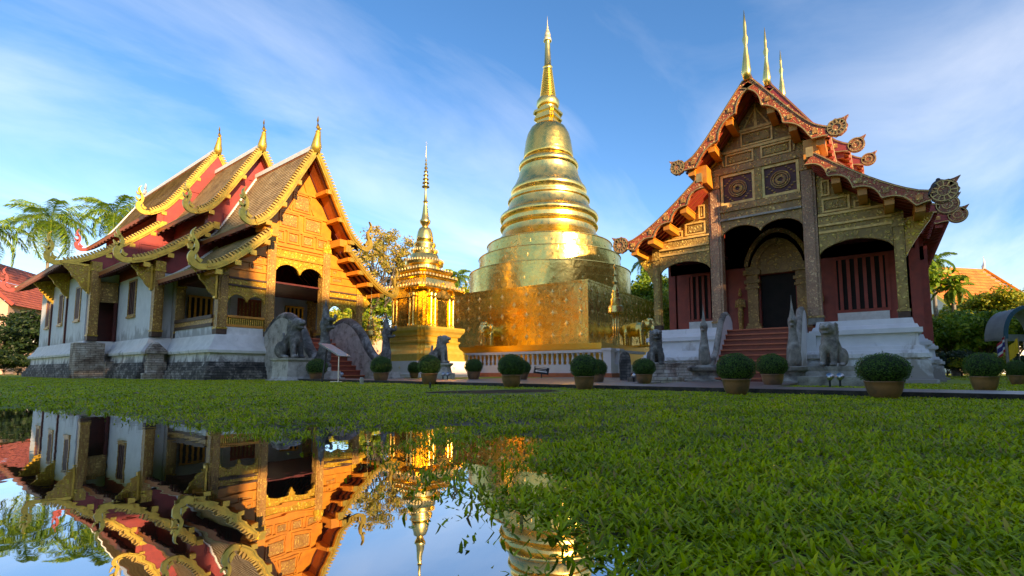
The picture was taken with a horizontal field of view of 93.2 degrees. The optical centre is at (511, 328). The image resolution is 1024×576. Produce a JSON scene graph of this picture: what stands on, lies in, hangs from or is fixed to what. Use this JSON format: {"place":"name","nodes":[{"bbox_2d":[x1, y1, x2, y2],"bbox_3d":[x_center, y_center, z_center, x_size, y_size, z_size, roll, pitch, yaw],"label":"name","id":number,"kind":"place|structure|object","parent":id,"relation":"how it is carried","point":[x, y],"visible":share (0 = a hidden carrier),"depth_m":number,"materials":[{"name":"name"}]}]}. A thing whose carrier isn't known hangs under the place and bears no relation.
{"place":"outdoors","nodes":[
{"label":"outdoors","id":0,"kind":"place"},
{"bbox_2d":[14,289,41,309],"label":"roof","id":1,"kind":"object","parent":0,"point":[29,299],"visible":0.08,"depth_m":69.36,"materials":[{"name":"red tile"}]},
{"bbox_2d":[0,374,1023,575],"bbox_3d":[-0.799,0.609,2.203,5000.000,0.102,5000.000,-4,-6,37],"label":"ground","id":2,"kind":"structure","parent":0,"point":[956,381],"depth_m":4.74,"materials":[{"name":"green plant"}]},
{"bbox_2d":[0,348,18,364],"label":"bush","id":3,"kind":"object","parent":2,"relation":"on","point":[5,358],"visible":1,"depth_m":40.20,"materials":[{"name":"green plant"}]},
{"bbox_2d":[0,359,28,374],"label":"bush","id":4,"kind":"object","parent":2,"relation":"on","point":[11,366],"visible":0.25,"depth_m":43.01,"materials":[{"name":"green plant"}]},
{"bbox_2d":[0,353,30,374],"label":"bush","id":5,"kind":"object","parent":2,"relation":"on","point":[22,359],"visible":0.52,"depth_m":42.17,"materials":[{"name":"green plant"}]},
{"bbox_2d":[0,217,31,267],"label":"palm tree","id":6,"kind":"object","parent":2,"relation":"on","point":[6,227],"visible":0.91,"depth_m":60.59,"materials":[{"name":"green plant"}]},
{"bbox_2d":[0,322,39,354],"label":"tree","id":7,"kind":"object","parent":2,"relation":"on","point":[8,332],"visible":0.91,"depth_m":44.31,"materials":[{"name":"green plant"}]},
{"bbox_2d":[0,309,40,374],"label":"tree","id":8,"kind":"object","parent":2,"relation":"on","point":[22,319],"visible":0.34,"depth_m":47.39,"materials":[{"name":"green plant"}]},
{"bbox_2d":[0,264,42,373],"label":"monks quarters","id":9,"kind":"structure","parent":2,"relation":"on","point":[9,304],"depth_m":61.23,"materials":[{"name":"pink paint"}]},
{"bbox_2d":[3,198,101,312],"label":"palm tree","id":10,"kind":"object","parent":2,"relation":"on","point":[43,226],"visible":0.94,"depth_m":62.66,"materials":[{"name":"green plant"}]},
{"bbox_2d":[70,194,136,241],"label":"palm tree","id":11,"kind":"object","parent":2,"relation":"on","point":[113,218],"visible":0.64,"depth_m":66.21,"materials":[{"name":"green plant"}]},
{"bbox_2d":[0,117,399,379],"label":"temple hall","id":12,"kind":"structure","parent":2,"relation":"on","point":[212,265],"depth_m":24.95,"materials":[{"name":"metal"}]},
{"bbox_2d":[43,300,50,329],"bbox_3d":[-30.249,-0.932,31.574,1.270,2.000,0.120,-4,-6,37],"label":"window","id":13,"kind":"structure","parent":12,"relation":"in","point":[48,305],"depth_m":31.56,"materials":[{"name":"brown wood"}]},
{"bbox_2d":[56,294,64,326],"bbox_3d":[-27.341,-1.125,29.359,1.250,2.000,0.120,-4,-6,37],"label":"window","id":14,"kind":"structure","parent":12,"relation":"in","point":[61,297],"depth_m":29.32,"materials":[{"name":"brown wood"}]},
{"bbox_2d":[72,286,81,322],"bbox_3d":[-24.124,-1.340,26.909,1.250,2.000,0.120,-4,-6,37],"label":"window","id":15,"kind":"structure","parent":12,"relation":"in","point":[78,295],"depth_m":26.87,"materials":[{"name":"brown wood"}]},
{"bbox_2d":[97,302,112,341],"bbox_3d":[-22.580,-0.481,26.918,0.200,2.550,1.250,-4,-6,37],"label":"door","id":16,"kind":"structure","parent":12,"relation":"in","point":[104,328],"depth_m":26.82,"materials":[{"name":"red wood"}]},
{"bbox_2d":[125,279,137,318],"bbox_3d":[-19.665,-1.531,25.070,1.320,1.980,0.120,-4,-6,37],"label":"window","id":17,"kind":"structure","parent":12,"relation":"in","point":[132,292],"depth_m":25.04,"materials":[{"name":"brown wood"}]},
{"bbox_2d":[187,295,213,317],"bbox_3d":[-16.067,-0.892,24.969,0.149,1.570,1.160,-4,-6,37],"label":"window","id":18,"kind":"structure","parent":12,"relation":"in","point":[197,305],"depth_m":24.92,"materials":[{"name":"gold wood"}]},
{"bbox_2d":[237,298,249,315],"bbox_3d":[-14.885,-0.473,26.717,0.110,2.400,0.700,-4,-6,37],"label":"door","id":19,"kind":"structure","parent":12,"relation":"in","point":[242,306],"depth_m":26.76,"materials":[{"name":"brown wood"}]},
{"bbox_2d":[249,299,261,317],"bbox_3d":[-14.435,-0.422,27.302,0.110,2.400,0.700,-4,-6,37],"label":"door","id":20,"kind":"structure","parent":12,"relation":"in","point":[255,305],"depth_m":27.28,"materials":[{"name":"brown wood"}]},
{"bbox_2d":[284,305,303,318],"bbox_3d":[-13.030,-0.546,28.926,0.149,1.570,1.160,-4,-6,37],"label":"window","id":21,"kind":"structure","parent":12,"relation":"in","point":[298,311],"depth_m":29.02,"materials":[{"name":"brown wood"}]},
{"bbox_2d":[267,358,313,380],"bbox_3d":[-8.693,1.621,19.103,1.560,0.900,1.248,-4,-6,37],"label":"pedestal","id":22,"kind":"object","parent":2,"relation":"on","point":[288,369],"visible":0.76,"depth_m":18.68,"materials":[{"name":"stone"}]},
{"bbox_2d":[274,318,305,357],"bbox_3d":[-8.695,0.392,19.221,1.361,1.620,0.797,-3,-6,27],"label":"lion statue","id":23,"kind":"object","parent":22,"relation":"on","point":[290,344],"visible":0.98,"depth_m":18.98,"materials":[{"name":"stone"}]},
{"bbox_2d":[305,358,327,378],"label":"potted shrub","id":24,"kind":"object","parent":2,"relation":"on","point":[314,368],"visible":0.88,"depth_m":18.36,"materials":[{"name":"green plant"}]},
{"bbox_2d":[264,312,391,378],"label":"staircase","id":25,"kind":"structure","parent":2,"relation":"on","point":[349,336],"depth_m":22.44,"materials":[{"name":"stone"}]},
{"bbox_2d":[318,343,350,381],"bbox_3d":[-5.987,1.151,16.342,0.785,1.304,0.840,-1,-5,7],"label":"reading board","id":26,"kind":"object","parent":2,"relation":"on","point":[338,352],"visible":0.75,"depth_m":16.29,"materials":[{"name":"black metal"}]},
{"bbox_2d":[324,371,344,378],"bbox_3d":[-7.488,1.894,19.355,1.160,0.400,1.080,-4,-6,37],"label":"pedestal","id":27,"kind":"object","parent":2,"relation":"on","point":[330,374],"visible":0.37,"depth_m":19.11,"materials":[{"name":"stone"}]},
{"bbox_2d":[314,301,336,361],"bbox_3d":[-7.487,0.246,19.498,1.365,2.879,0.599,-4,-6,37],"label":"naga statue","id":28,"kind":"object","parent":27,"relation":"on","point":[326,324],"visible":0.66,"depth_m":19.34,"materials":[{"name":"stone"}]},
{"bbox_2d":[0,408,682,575],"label":"puddle water","id":29,"kind":"structure","parent":2,"relation":"on","point":[91,494],"depth_m":1.45,"materials":[{"name":"clear liquid"}]},
{"bbox_2d":[329,309,390,345],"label":"tree","id":30,"kind":"object","parent":2,"relation":"on","point":[340,315],"visible":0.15,"depth_m":45.46,"materials":[{"name":"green plant"}]},
{"bbox_2d":[332,296,391,329],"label":"tree","id":31,"kind":"object","parent":2,"relation":"on","point":[387,308],"visible":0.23,"depth_m":57.72,"materials":[{"name":"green plant"}]},
{"bbox_2d":[372,332,381,353],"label":"boundary wall","id":32,"kind":"structure","parent":2,"relation":"on","point":[378,348],"depth_m":52.45,"materials":[{"name":"white paint"}]},
{"bbox_2d":[370,356,391,380],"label":"potted shrub","id":33,"kind":"object","parent":2,"relation":"on","point":[381,368],"visible":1,"depth_m":15.37,"materials":[{"name":"green plant"}]},
{"bbox_2d":[353,225,413,326],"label":"tree","id":34,"kind":"object","parent":2,"relation":"on","point":[380,251],"visible":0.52,"depth_m":57.67,"materials":[{"name":"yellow plant"}]},
{"bbox_2d":[378,269,397,286],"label":"tree","id":35,"kind":"object","parent":2,"relation":"on","point":[388,279],"visible":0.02,"depth_m":63.66,"materials":[{"name":"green plant"}]},
{"bbox_2d":[407,362,419,377],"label":"potted shrub","id":36,"kind":"object","parent":2,"relation":"on","point":[412,369],"visible":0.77,"depth_m":24.91,"materials":[{"name":"green plant"}]},
{"bbox_2d":[378,141,467,376],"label":"chedi","id":37,"kind":"structure","parent":2,"relation":"on","point":[423,311],"depth_m":30.24,"materials":[{"name":"paint"}]},
{"bbox_2d":[417,355,441,384],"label":"potted shrub","id":38,"kind":"object","parent":2,"relation":"on","point":[428,366],"visible":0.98,"depth_m":13.20,"materials":[{"name":"green plant"}]},
{"bbox_2d":[436,363,454,378],"bbox_3d":[-3.427,2.016,22.924,1.240,0.780,0.992,-1,-5,7],"label":"pedestal","id":39,"kind":"object","parent":2,"relation":"on","point":[446,367],"visible":0.37,"depth_m":22.51,"materials":[{"name":"stone"}]},
{"bbox_2d":[428,335,450,362],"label":"lion statue","id":40,"kind":"object","parent":39,"relation":"on","point":[440,352],"visible":0.81,"depth_m":22.81,"materials":[{"name":"stone"}]},
{"bbox_2d":[443,269,470,288],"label":"palm tree","id":41,"kind":"object","parent":2,"relation":"on","point":[459,277],"visible":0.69,"depth_m":66.37,"materials":[{"name":"green plant"}]},
{"bbox_2d":[456,280,469,292],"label":"tree","id":42,"kind":"object","parent":2,"relation":"on","point":[466,289],"visible":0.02,"depth_m":64.86,"materials":[{"name":"green plant"}]},
{"bbox_2d":[425,389,556,392],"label":"bare earth","id":43,"kind":"structure","parent":2,"relation":"on","point":[508,391],"depth_m":8.47,"materials":[{"name":"brown soil"}]},
{"bbox_2d":[497,354,525,387],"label":"potted shrub","id":44,"kind":"object","parent":2,"relation":"on","point":[512,369],"visible":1,"depth_m":10.90,"materials":[{"name":"green plant"}]},
{"bbox_2d":[455,18,654,364],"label":"chedi","id":45,"kind":"structure","parent":2,"relation":"on","point":[541,277],"depth_m":35.23,"materials":[{"name":"gold metal"}]},
{"bbox_2d":[474,322,498,346],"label":"elephant statue","id":46,"kind":"object","parent":45,"relation":"on","point":[490,331],"visible":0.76,"depth_m":33.68,"materials":[{"name":"gold metal"}]},
{"bbox_2d":[619,318,653,347],"bbox_3d":[8.735,0.319,33.593,2.849,1.953,1.338,-5,-7,44],"label":"elephant statue","id":47,"kind":"object","parent":45,"relation":"on","point":[631,330],"visible":0.91,"depth_m":33.29,"materials":[{"name":"gold metal"}]},
{"bbox_2d":[570,354,598,389],"bbox_3d":[1.462,0.868,9.785,0.612,0.727,0.612,4,-6,-35],"label":"potted shrub","id":48,"kind":"object","parent":2,"relation":"on","point":[584,370],"visible":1,"depth_m":9.61,"materials":[{"name":"green plant"}]},
{"bbox_2d":[631,261,649,288],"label":"palm tree","id":49,"kind":"object","parent":2,"relation":"on","point":[641,269],"visible":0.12,"depth_m":61.15,"materials":[{"name":"green plant"}]},
{"bbox_2d":[631,272,668,329],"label":"tree","id":50,"kind":"object","parent":2,"relation":"on","point":[640,287],"visible":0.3,"depth_m":51.00,"materials":[{"name":"green plant"}]},
{"bbox_2d":[650,285,669,329],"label":"tree","id":51,"kind":"object","parent":2,"relation":"on","point":[666,317],"visible":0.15,"depth_m":42.60,"materials":[{"name":"green plant"}]},
{"bbox_2d":[298,379,1023,399],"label":"kerb","id":52,"kind":"structure","parent":2,"relation":"on","point":[906,394],"depth_m":8.14,"materials":[{"name":"grey concrete"}]},
{"bbox_2d":[716,352,756,394],"bbox_3d":[3.566,0.713,7.720,0.612,0.675,0.612,1,-5,-15],"label":"potted shrub","id":53,"kind":"object","parent":2,"relation":"on","point":[735,371],"visible":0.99,"depth_m":7.55,"materials":[{"name":"green plant"}]},
{"bbox_2d":[612,12,968,383],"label":"temple hall","id":54,"kind":"structure","parent":2,"relation":"on","point":[773,210],"depth_m":18.41,"materials":[{"name":"tile"}]},
{"bbox_2d":[687,270,727,321],"bbox_3d":[8.854,-1.442,22.014,1.720,2.210,0.199,-4,-6,37],"label":"window","id":55,"kind":"structure","parent":54,"relation":"in","point":[699,291],"depth_m":22.16,"materials":[{"name":"red paint"}]},
{"bbox_2d":[761,272,796,327],"bbox_3d":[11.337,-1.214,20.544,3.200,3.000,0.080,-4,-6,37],"label":"door","id":56,"kind":"structure","parent":54,"relation":"in","point":[777,290],"depth_m":20.55,"materials":[{"name":"black wood"}]},
{"bbox_2d":[833,251,891,312],"bbox_3d":[13.382,-1.744,18.565,1.720,2.210,0.199,-4,-6,37],"label":"window","id":57,"kind":"structure","parent":54,"relation":"in","point":[862,281],"depth_m":18.51,"materials":[{"name":"red paint"}]},
{"bbox_2d":[928,178,939,194],"bbox_3d":[12.303,-4.130,14.099,0.385,0.508,0.154,-1,-5,7],"label":"pigeon","id":58,"kind":"object","parent":54,"relation":"on","point":[933,186],"visible":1,"depth_m":14.07,"materials":[{"name":"grey"}]},
{"bbox_2d":[826,373,833,386],"bbox_3d":[7.440,1.203,11.341,0.170,0.340,0.208,-3,-6,27],"label":"spotlight","id":59,"kind":"object","parent":2,"relation":"on","point":[829,376],"visible":0.85,"depth_m":11.30,"materials":[{"name":"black metal"}]},
{"bbox_2d":[797,366,864,386],"bbox_3d":[8.246,1.230,12.454,1.440,0.520,1.152,-4,-6,37],"label":"pedestal","id":60,"kind":"object","parent":2,"relation":"on","point":[815,375],"visible":0.65,"depth_m":12.10,"materials":[{"name":"stone"}]},
{"bbox_2d":[819,322,848,365],"bbox_3d":[8.253,0.415,12.547,0.972,1.158,0.569,4,-6,-37],"label":"lion statue","id":61,"kind":"object","parent":60,"relation":"on","point":[832,352],"visible":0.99,"depth_m":12.38,"materials":[{"name":"stone"}]},
{"bbox_2d":[836,373,844,386],"bbox_3d":[7.680,1.203,11.341,0.170,0.340,0.207,-3,-6,27],"label":"spotlight","id":62,"kind":"object","parent":2,"relation":"on","point":[840,376],"visible":0.85,"depth_m":11.30,"materials":[{"name":"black metal"}]},
{"bbox_2d":[854,351,913,398],"bbox_3d":[5.112,0.632,6.671,0.652,0.653,0.667,3,-6,-31],"label":"potted shrub","id":63,"kind":"object","parent":2,"relation":"on","point":[886,375],"visible":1,"depth_m":6.50,"materials":[{"name":"green plant"}]},
{"bbox_2d":[931,252,957,355],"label":"palm tree","id":64,"kind":"object","parent":2,"relation":"on","point":[937,263],"visible":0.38,"depth_m":50.17,"materials":[{"name":"green plant"}]},
{"bbox_2d":[929,265,969,293],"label":"tree","id":65,"kind":"object","parent":2,"relation":"on","point":[935,277],"visible":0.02,"depth_m":43.60,"materials":[{"name":"green plant"}]},
{"bbox_2d":[931,281,975,374],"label":"palm tree","id":66,"kind":"object","parent":2,"relation":"on","point":[959,291],"visible":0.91,"depth_m":44.23,"materials":[{"name":"green plant"}]},
{"bbox_2d":[935,349,980,376],"bbox_3d":[27.700,2.116,29.818,3.378,1.796,3.128,-4,-6,37],"label":"bush","id":67,"kind":"object","parent":2,"relation":"on","point":[956,354],"visible":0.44,"depth_m":29.65,"materials":[{"name":"green plant"}]},
{"bbox_2d":[932,306,1005,374],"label":"tree","id":68,"kind":"object","parent":2,"relation":"on","point":[940,311],"visible":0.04,"depth_m":49.70,"materials":[{"name":"green plant"}]},
{"bbox_2d":[932,309,1010,375],"bbox_3d":[34.422,1.049,37.951,7.498,5.382,7.239,-4,-6,37],"label":"bush","id":69,"kind":"object","parent":2,"relation":"on","point":[960,344],"visible":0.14,"depth_m":36.83,"materials":[{"name":"green plant"}]},
{"bbox_2d":[930,257,1023,373],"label":"temple hall","id":70,"kind":"structure","parent":2,"relation":"on","point":[984,279],"depth_m":74.59,"materials":[{"name":"orange tile"}]},
{"bbox_2d":[934,309,1023,353],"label":"tree","id":71,"kind":"object","parent":2,"relation":"on","point":[975,330],"visible":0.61,"depth_m":35.04,"materials":[{"name":"green plant"}]},
{"bbox_2d":[947,353,1013,367],"bbox_3d":[28.008,2.172,28.867,3.323,1.522,3.524,-4,-6,37],"label":"bush","id":72,"kind":"object","parent":2,"relation":"on","point":[956,363],"visible":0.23,"depth_m":28.92,"materials":[{"name":"green plant"}]},
{"bbox_2d":[942,283,1023,350],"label":"tree","id":73,"kind":"object","parent":2,"relation":"on","point":[1003,299],"visible":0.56,"depth_m":46.80,"materials":[{"name":"green plant"}]},
{"bbox_2d":[961,351,1005,389],"bbox_3d":[8.787,0.787,9.030,0.601,0.757,0.614,0,-5,0],"label":"potted shrub","id":74,"kind":"object","parent":2,"relation":"on","point":[983,370],"visible":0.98,"depth_m":8.88,"materials":[{"name":"green plant"}]},
{"bbox_2d":[997,336,1008,378],"bbox_3d":[21.205,1.275,20.972,0.438,1.916,0.094,0,-5,0],"label":"flag","id":75,"kind":"object","parent":2,"relation":"on","point":[1001,347],"visible":0.87,"depth_m":21.01,"materials":[{"name":"fabric"}]},
{"bbox_2d":[984,305,1023,362],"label":"party tent","id":76,"kind":"object","parent":2,"relation":"on","point":[997,327],"visible":0.91,"depth_m":24.74,"materials":[{"name":"fabric"}]},
{"bbox_2d":[1002,353,1023,376],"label":"bush","id":77,"kind":"object","parent":2,"relation":"on","point":[1017,357],"visible":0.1,"depth_m":31.83,"materials":[{"name":"green plant"}]},
{"bbox_2d":[1004,360,1023,384],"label":"potted shrub","id":78,"kind":"object","parent":2,"relation":"on","point":[1014,371],"visible":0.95,"depth_m":13.29,"materials":[{"name":"green plant"}]},
{"bbox_2d":[1008,337,1020,360],"bbox_3d":[21.741,1.302,20.969,0.518,1.860,0.094,0,-5,0],"label":"flag","id":79,"kind":"object","parent":2,"relation":"on","point":[1014,348],"visible":0.85,"depth_m":21.01,"materials":[{"name":"fabric"}]},
{"bbox_2d":[0,0,1023,324],"label":"sky","id":80,"kind":"structure","parent":0,"point":[103,100],"materials":[{"name":"blue"}]},
{"bbox_2d":[399,377,797,386],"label":"forecourt paving","id":81,"kind":"structure","parent":0,"point":[571,379],"depth_m":16.02,"materials":[{"name":"grey stone"}]},
{"bbox_2d":[365,291,375,342],"bbox_3d":[-7.177,-0.223,24.613,0.562,3.534,0.570,-4,-6,37],"label":"tiered umbrella","id":82,"kind":"object","parent":81,"relation":"on","point":[370,331],"visible":0.86,"depth_m":24.49,"materials":[{"name":"gold metal"}]},
{"bbox_2d":[368,372,403,378],"bbox_3d":[-5.685,2.139,21.866,1.160,0.350,1.080,-4,-6,37],"label":"pedestal","id":83,"kind":"object","parent":81,"relation":"on","point":[394,375],"visible":0.4,"depth_m":21.64,"materials":[{"name":"stone"}]},
{"bbox_2d":[380,313,396,362],"bbox_3d":[-5.685,0.621,22.001,1.270,2.677,0.557,-4,-6,35],"label":"naga statue","id":84,"kind":"object","parent":83,"relation":"on","point":[387,332],"visible":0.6,"depth_m":21.86,"materials":[{"name":"stone"}]},
{"bbox_2d":[464,358,482,378],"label":"potted shrub","id":85,"kind":"object","parent":81,"relation":"on","point":[473,367],"visible":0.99,"depth_m":20.37,"materials":[{"name":"green plant"}]},
{"bbox_2d":[521,360,530,379],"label":"potted shrub","id":86,"kind":"object","parent":81,"relation":"on","point":[524,376],"visible":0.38,"depth_m":19.66,"materials":[{"name":"green plant"}]},
{"bbox_2d":[533,366,548,377],"bbox_3d":[1.529,2.252,25.172,0.840,0.600,0.056,0,-5,-1],"label":"direction sign","id":87,"kind":"object","parent":81,"relation":"on","point":[541,370],"visible":1,"depth_m":25.16,"materials":[{"name":"black metal"}]},
{"bbox_2d":[465,348,644,377],"bbox_3d":[0.757,2.486,33.468,15.720,1.680,5.300,-4,-6,36],"label":"balustrade","id":88,"kind":"object","parent":81,"relation":"on","point":[611,356],"visible":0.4,"depth_m":29.09,"materials":[{"name":"paint"}]},
{"bbox_2d":[608,251,623,345],"bbox_3d":[6.124,-1.856,28.695,0.906,5.700,0.920,-4,-6,37],"label":"tiered umbrella","id":89,"kind":"object","parent":88,"relation":"on","point":[615,307],"visible":0.98,"depth_m":28.46,"materials":[{"name":"gold metal"}]},
{"bbox_2d":[594,358,607,381],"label":"potted shrub","id":90,"kind":"object","parent":81,"relation":"on","point":[601,373],"visible":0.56,"depth_m":15.38,"materials":[{"name":"green plant"}]},
{"bbox_2d":[619,352,630,379],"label":"stone slab","id":91,"kind":"structure","parent":81,"relation":"on","point":[624,366],"depth_m":18.56,"materials":[{"name":"grey stone"}]},
{"bbox_2d":[632,358,655,383],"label":"potted shrub","id":92,"kind":"object","parent":81,"relation":"on","point":[644,369],"visible":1,"depth_m":13.85,"materials":[{"name":"green plant"}]},
{"bbox_2d":[628,365,683,382],"bbox_3d":[4.646,1.469,15.639,1.440,0.600,1.152,-4,-6,37],"label":"pedestal","id":93,"kind":"object","parent":81,"relation":"on","point":[664,373],"visible":0.5,"depth_m":15.15,"materials":[{"name":"stone"}]},
{"bbox_2d":[647,329,664,364],"bbox_3d":[4.669,0.612,15.725,0.569,1.158,0.972,-1,-5,12],"label":"lion statue","id":94,"kind":"object","parent":93,"relation":"on","point":[655,352],"visible":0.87,"depth_m":15.48,"materials":[{"name":"stone"}]},
{"bbox_2d":[686,365,721,381],"bbox_3d":[6.424,1.514,16.103,1.240,0.590,1.240,-4,-6,37],"label":"pedestal","id":95,"kind":"object","parent":81,"relation":"on","point":[703,372],"visible":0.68,"depth_m":15.72,"materials":[{"name":"stone"}]},
{"bbox_2d":[699,309,711,364],"bbox_3d":[6.441,0.272,16.233,0.386,2.200,0.678,-4,-6,37],"label":"naga statue","id":96,"kind":"object","parent":95,"relation":"on","point":[704,355],"visible":0.9,"depth_m":16.06,"materials":[{"name":"stone"}]},
{"bbox_2d":[708,306,807,381],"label":"staircase","id":97,"kind":"structure","parent":81,"relation":"on","point":[755,344],"depth_m":16.57,"materials":[{"name":"stone"}]},
{"bbox_2d":[755,353,789,384],"bbox_3d":[6.317,0.998,11.767,0.726,0.812,0.726,0,-5,5],"label":"potted shrub","id":98,"kind":"object","parent":81,"relation":"on","point":[771,367],"visible":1,"depth_m":11.56,"materials":[{"name":"green plant"}]},
{"bbox_2d":[783,366,808,382],"bbox_3d":[8.459,1.398,14.488,1.240,0.540,1.240,-4,-6,37],"label":"pedestal","id":99,"kind":"object","parent":81,"relation":"on","point":[792,373],"visible":0.32,"depth_m":14.10,"materials":[{"name":"stone"}]},
{"bbox_2d":[786,300,801,365],"bbox_3d":[8.476,0.130,14.622,0.406,2.313,0.713,-4,-6,35],"label":"naga statue","id":100,"kind":"object","parent":99,"relation":"on","point":[793,355],"visible":0.9,"depth_m":14.45,"materials":[{"name":"stone"}]},
{"bbox_2d":[335,378,1023,393],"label":"path","id":101,"kind":"structure","parent":0,"point":[864,389],"depth_m":8.86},
{"bbox_2d":[945,367,960,376],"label":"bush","id":102,"kind":"object","parent":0,"point":[947,372],"visible":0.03,"depth_m":32.81,"materials":[{"name":"green plant"}]}
]}

